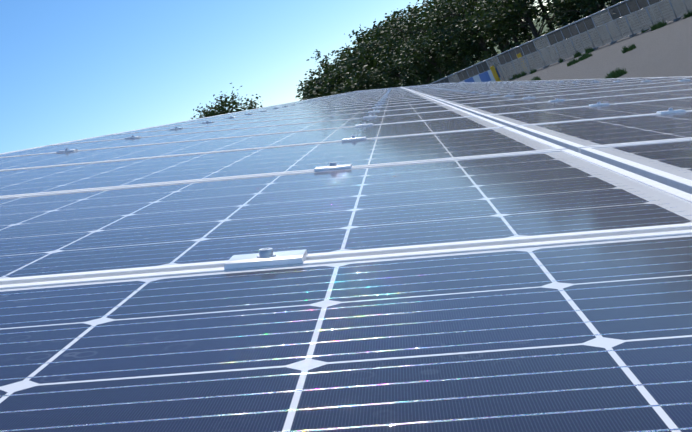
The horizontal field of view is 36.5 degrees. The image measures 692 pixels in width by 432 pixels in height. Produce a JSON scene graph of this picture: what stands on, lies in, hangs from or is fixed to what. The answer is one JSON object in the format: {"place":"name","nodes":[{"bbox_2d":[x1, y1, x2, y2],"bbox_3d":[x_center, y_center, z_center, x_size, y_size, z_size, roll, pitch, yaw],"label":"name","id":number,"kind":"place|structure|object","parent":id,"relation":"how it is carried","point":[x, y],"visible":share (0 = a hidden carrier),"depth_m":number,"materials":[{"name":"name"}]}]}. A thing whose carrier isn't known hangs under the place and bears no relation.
{"place":"outdoors","nodes":[
{"label":"outdoors","id":0,"kind":"place"},
{"bbox_2d":[0,0,552,152],"label":"sky","id":1,"kind":"structure","parent":0,"point":[71,70],"materials":[{"name":"blue"}]},
{"bbox_2d":[401,0,691,85],"bbox_3d":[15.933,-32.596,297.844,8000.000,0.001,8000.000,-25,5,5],"label":"ground","id":2,"kind":"structure","parent":0,"point":[665,51],"depth_m":76.88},
{"bbox_2d":[191,83,262,118],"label":"lone tree","id":3,"kind":"object","parent":2,"relation":"on","point":[221,110],"visible":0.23,"depth_m":186.71,"materials":[{"name":"green plant"}]},
{"bbox_2d":[295,72,324,100],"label":"tree","id":4,"kind":"object","parent":2,"relation":"on","point":[300,93],"visible":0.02,"depth_m":279.43,"materials":[{"name":"green plant"}]},
{"bbox_2d":[298,64,345,99],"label":"tree","id":5,"kind":"object","parent":2,"relation":"on","point":[314,81],"visible":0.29,"depth_m":270.86,"materials":[{"name":"green plant"}]},
{"bbox_2d":[300,49,350,98],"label":"tree","id":6,"kind":"object","parent":2,"relation":"on","point":[325,59],"visible":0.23,"depth_m":308.54,"materials":[{"name":"green plant"}]},
{"bbox_2d":[303,67,354,99],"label":"tree","id":7,"kind":"object","parent":2,"relation":"on","point":[320,91],"visible":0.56,"depth_m":242.07,"materials":[{"name":"green plant"}]},
{"bbox_2d":[314,78,348,97],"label":"tree","id":8,"kind":"object","parent":2,"relation":"on","point":[328,94],"visible":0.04,"depth_m":234.43,"materials":[{"name":"green plant"}]},
{"bbox_2d":[320,58,356,86],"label":"tree","id":9,"kind":"object","parent":2,"relation":"on","point":[334,71],"visible":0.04,"depth_m":255.22,"materials":[{"name":"green plant"}]},
{"bbox_2d":[319,43,361,73],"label":"tree","id":10,"kind":"object","parent":2,"relation":"on","point":[340,56],"visible":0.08,"depth_m":314.89,"materials":[{"name":"green plant"}]},
{"bbox_2d":[332,77,359,94],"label":"tree","id":11,"kind":"object","parent":2,"relation":"on","point":[340,87],"visible":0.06,"depth_m":225.91,"materials":[{"name":"green plant"}]},
{"bbox_2d":[334,56,368,87],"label":"tree","id":12,"kind":"object","parent":2,"relation":"on","point":[342,67],"visible":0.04,"depth_m":243.14,"materials":[{"name":"green plant"}]},
{"bbox_2d":[331,24,407,91],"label":"tree","id":13,"kind":"object","parent":2,"relation":"on","point":[376,43],"visible":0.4,"depth_m":231.05,"materials":[{"name":"green plant"}]},
{"bbox_2d":[348,25,392,87],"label":"tree","id":14,"kind":"object","parent":2,"relation":"on","point":[353,32],"depth_m":306.77,"materials":[{"name":"green plant"}]},
{"bbox_2d":[338,44,405,93],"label":"tree","id":15,"kind":"object","parent":2,"relation":"on","point":[370,62],"visible":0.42,"depth_m":209.48,"materials":[{"name":"green plant"}]},
{"bbox_2d":[350,17,396,85],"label":"tree","id":16,"kind":"object","parent":2,"relation":"on","point":[358,38],"visible":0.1,"depth_m":266.40,"materials":[{"name":"green plant"}]},
{"bbox_2d":[349,71,402,88],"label":"tree","id":17,"kind":"object","parent":2,"relation":"on","point":[354,82],"depth_m":221.66,"materials":[{"name":"green plant"}]},
{"bbox_2d":[366,18,407,83],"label":"tree","id":18,"kind":"object","parent":2,"relation":"on","point":[384,37],"visible":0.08,"depth_m":254.29,"materials":[{"name":"green plant"}]},
{"bbox_2d":[360,46,424,86],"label":"tree","id":19,"kind":"object","parent":2,"relation":"on","point":[389,64],"visible":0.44,"depth_m":203.44,"materials":[{"name":"green plant"}]},
{"bbox_2d":[370,30,422,85],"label":"tree","id":20,"kind":"object","parent":2,"relation":"on","point":[384,49],"visible":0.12,"depth_m":219.41,"materials":[{"name":"green plant"}]},
{"bbox_2d":[364,3,429,81],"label":"tree","id":21,"kind":"object","parent":2,"relation":"on","point":[374,33],"visible":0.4,"depth_m":208.76,"materials":[{"name":"green plant"}]},
{"bbox_2d":[380,49,446,87],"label":"tree","id":22,"kind":"object","parent":2,"relation":"on","point":[400,81],"visible":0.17,"depth_m":193.03,"materials":[{"name":"green plant"}]},
{"bbox_2d":[375,0,457,82],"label":"tree","id":23,"kind":"object","parent":2,"relation":"on","point":[410,22],"visible":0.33,"depth_m":195.26,"materials":[{"name":"green plant"}]},
{"bbox_2d":[390,26,467,79],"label":"tree","id":24,"kind":"object","parent":2,"relation":"on","point":[410,51],"visible":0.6,"depth_m":177.38,"materials":[{"name":"green plant"}]},
{"bbox_2d":[396,44,470,84],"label":"tree","id":25,"kind":"object","parent":2,"relation":"on","point":[420,75],"visible":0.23,"depth_m":186.04,"materials":[{"name":"green plant"}]},
{"bbox_2d":[411,0,498,60],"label":"tree","id":26,"kind":"object","parent":2,"relation":"on","point":[464,33],"visible":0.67,"depth_m":160.33,"materials":[{"name":"green plant"}]},
{"bbox_2d":[420,1,496,55],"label":"tree","id":27,"kind":"object","parent":2,"relation":"on","point":[485,41],"visible":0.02,"depth_m":235.65,"materials":[{"name":"green plant"}]},
{"bbox_2d":[418,27,506,71],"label":"tree","id":28,"kind":"object","parent":2,"relation":"on","point":[452,65],"visible":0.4,"depth_m":169.19,"materials":[{"name":"green plant"}]},
{"bbox_2d":[405,0,529,61],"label":"tree","id":29,"kind":"object","parent":2,"relation":"on","point":[469,4],"visible":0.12,"depth_m":172.03,"materials":[{"name":"green plant"}]},
{"bbox_2d":[419,0,524,45],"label":"tree","id":30,"kind":"object","parent":2,"relation":"on","point":[439,13],"visible":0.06,"depth_m":190.96,"materials":[{"name":"green plant"}]},
{"bbox_2d":[489,65,499,81],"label":"yellow post","id":31,"kind":"object","parent":2,"relation":"on","point":[495,74],"visible":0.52,"depth_m":124.33,"materials":[{"name":"paint"}]},
{"bbox_2d":[464,0,538,55],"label":"tree","id":32,"kind":"object","parent":2,"relation":"on","point":[514,37],"visible":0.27,"depth_m":155.15,"materials":[{"name":"green plant"}]},
{"bbox_2d":[466,0,574,46],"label":"tree","id":33,"kind":"object","parent":2,"relation":"on","point":[518,9],"visible":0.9,"depth_m":146.62,"materials":[{"name":"green plant"}]},
{"bbox_2d":[504,0,541,42],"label":"tree","id":34,"kind":"object","parent":2,"relation":"on","point":[537,18],"visible":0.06,"depth_m":183.16,"materials":[{"name":"green plant"}]},
{"bbox_2d":[500,0,571,35],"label":"tree","id":35,"kind":"object","parent":2,"relation":"on","point":[546,12],"visible":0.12,"depth_m":160.33,"materials":[{"name":"green plant"}]},
{"bbox_2d":[421,0,674,84],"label":"scrub hedge","id":36,"kind":"object","parent":2,"relation":"on","point":[437,77],"visible":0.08,"depth_m":147.62,"materials":[{"name":"green plant"}]},
{"bbox_2d":[430,0,691,83],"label":"fence","id":37,"kind":"object","parent":2,"relation":"on","point":[474,70],"visible":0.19,"depth_m":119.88,"materials":[{"name":"grey metal"}]},
{"bbox_2d":[458,68,501,82],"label":"banner","id":38,"kind":"object","parent":37,"relation":"attached to","point":[486,76],"visible":0.4,"depth_m":128.13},
{"bbox_2d":[542,0,611,29],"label":"tree","id":39,"kind":"object","parent":2,"relation":"on","point":[561,21],"visible":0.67,"depth_m":138.04,"materials":[{"name":"green plant"}]},
{"bbox_2d":[566,0,600,24],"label":"tree","id":40,"kind":"object","parent":2,"relation":"on","point":[591,7],"visible":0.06,"depth_m":149.20,"materials":[{"name":"green plant"}]},
{"bbox_2d":[557,0,612,18],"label":"tree","id":41,"kind":"object","parent":2,"relation":"on","point":[610,4],"visible":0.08,"depth_m":139.65,"materials":[{"name":"green plant"}]},
{"bbox_2d":[508,10,691,80],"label":"bushes","id":42,"kind":"object","parent":2,"relation":"on","point":[618,72],"visible":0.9,"depth_m":91.28,"materials":[{"name":"green plant"}]},
{"bbox_2d":[560,0,641,14],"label":"tree","id":43,"kind":"object","parent":2,"relation":"on","point":[594,3],"visible":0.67,"depth_m":124.00,"materials":[{"name":"green plant"}]},
{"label":"array supports","id":44,"kind":"object","parent":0,"visible":0},
{"bbox_2d":[0,76,691,431],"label":"solar array","id":45,"kind":"object","parent":44,"relation":"on","point":[507,256],"visible":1,"depth_m":0.86,"materials":[{"name":"glass"}]}
]}

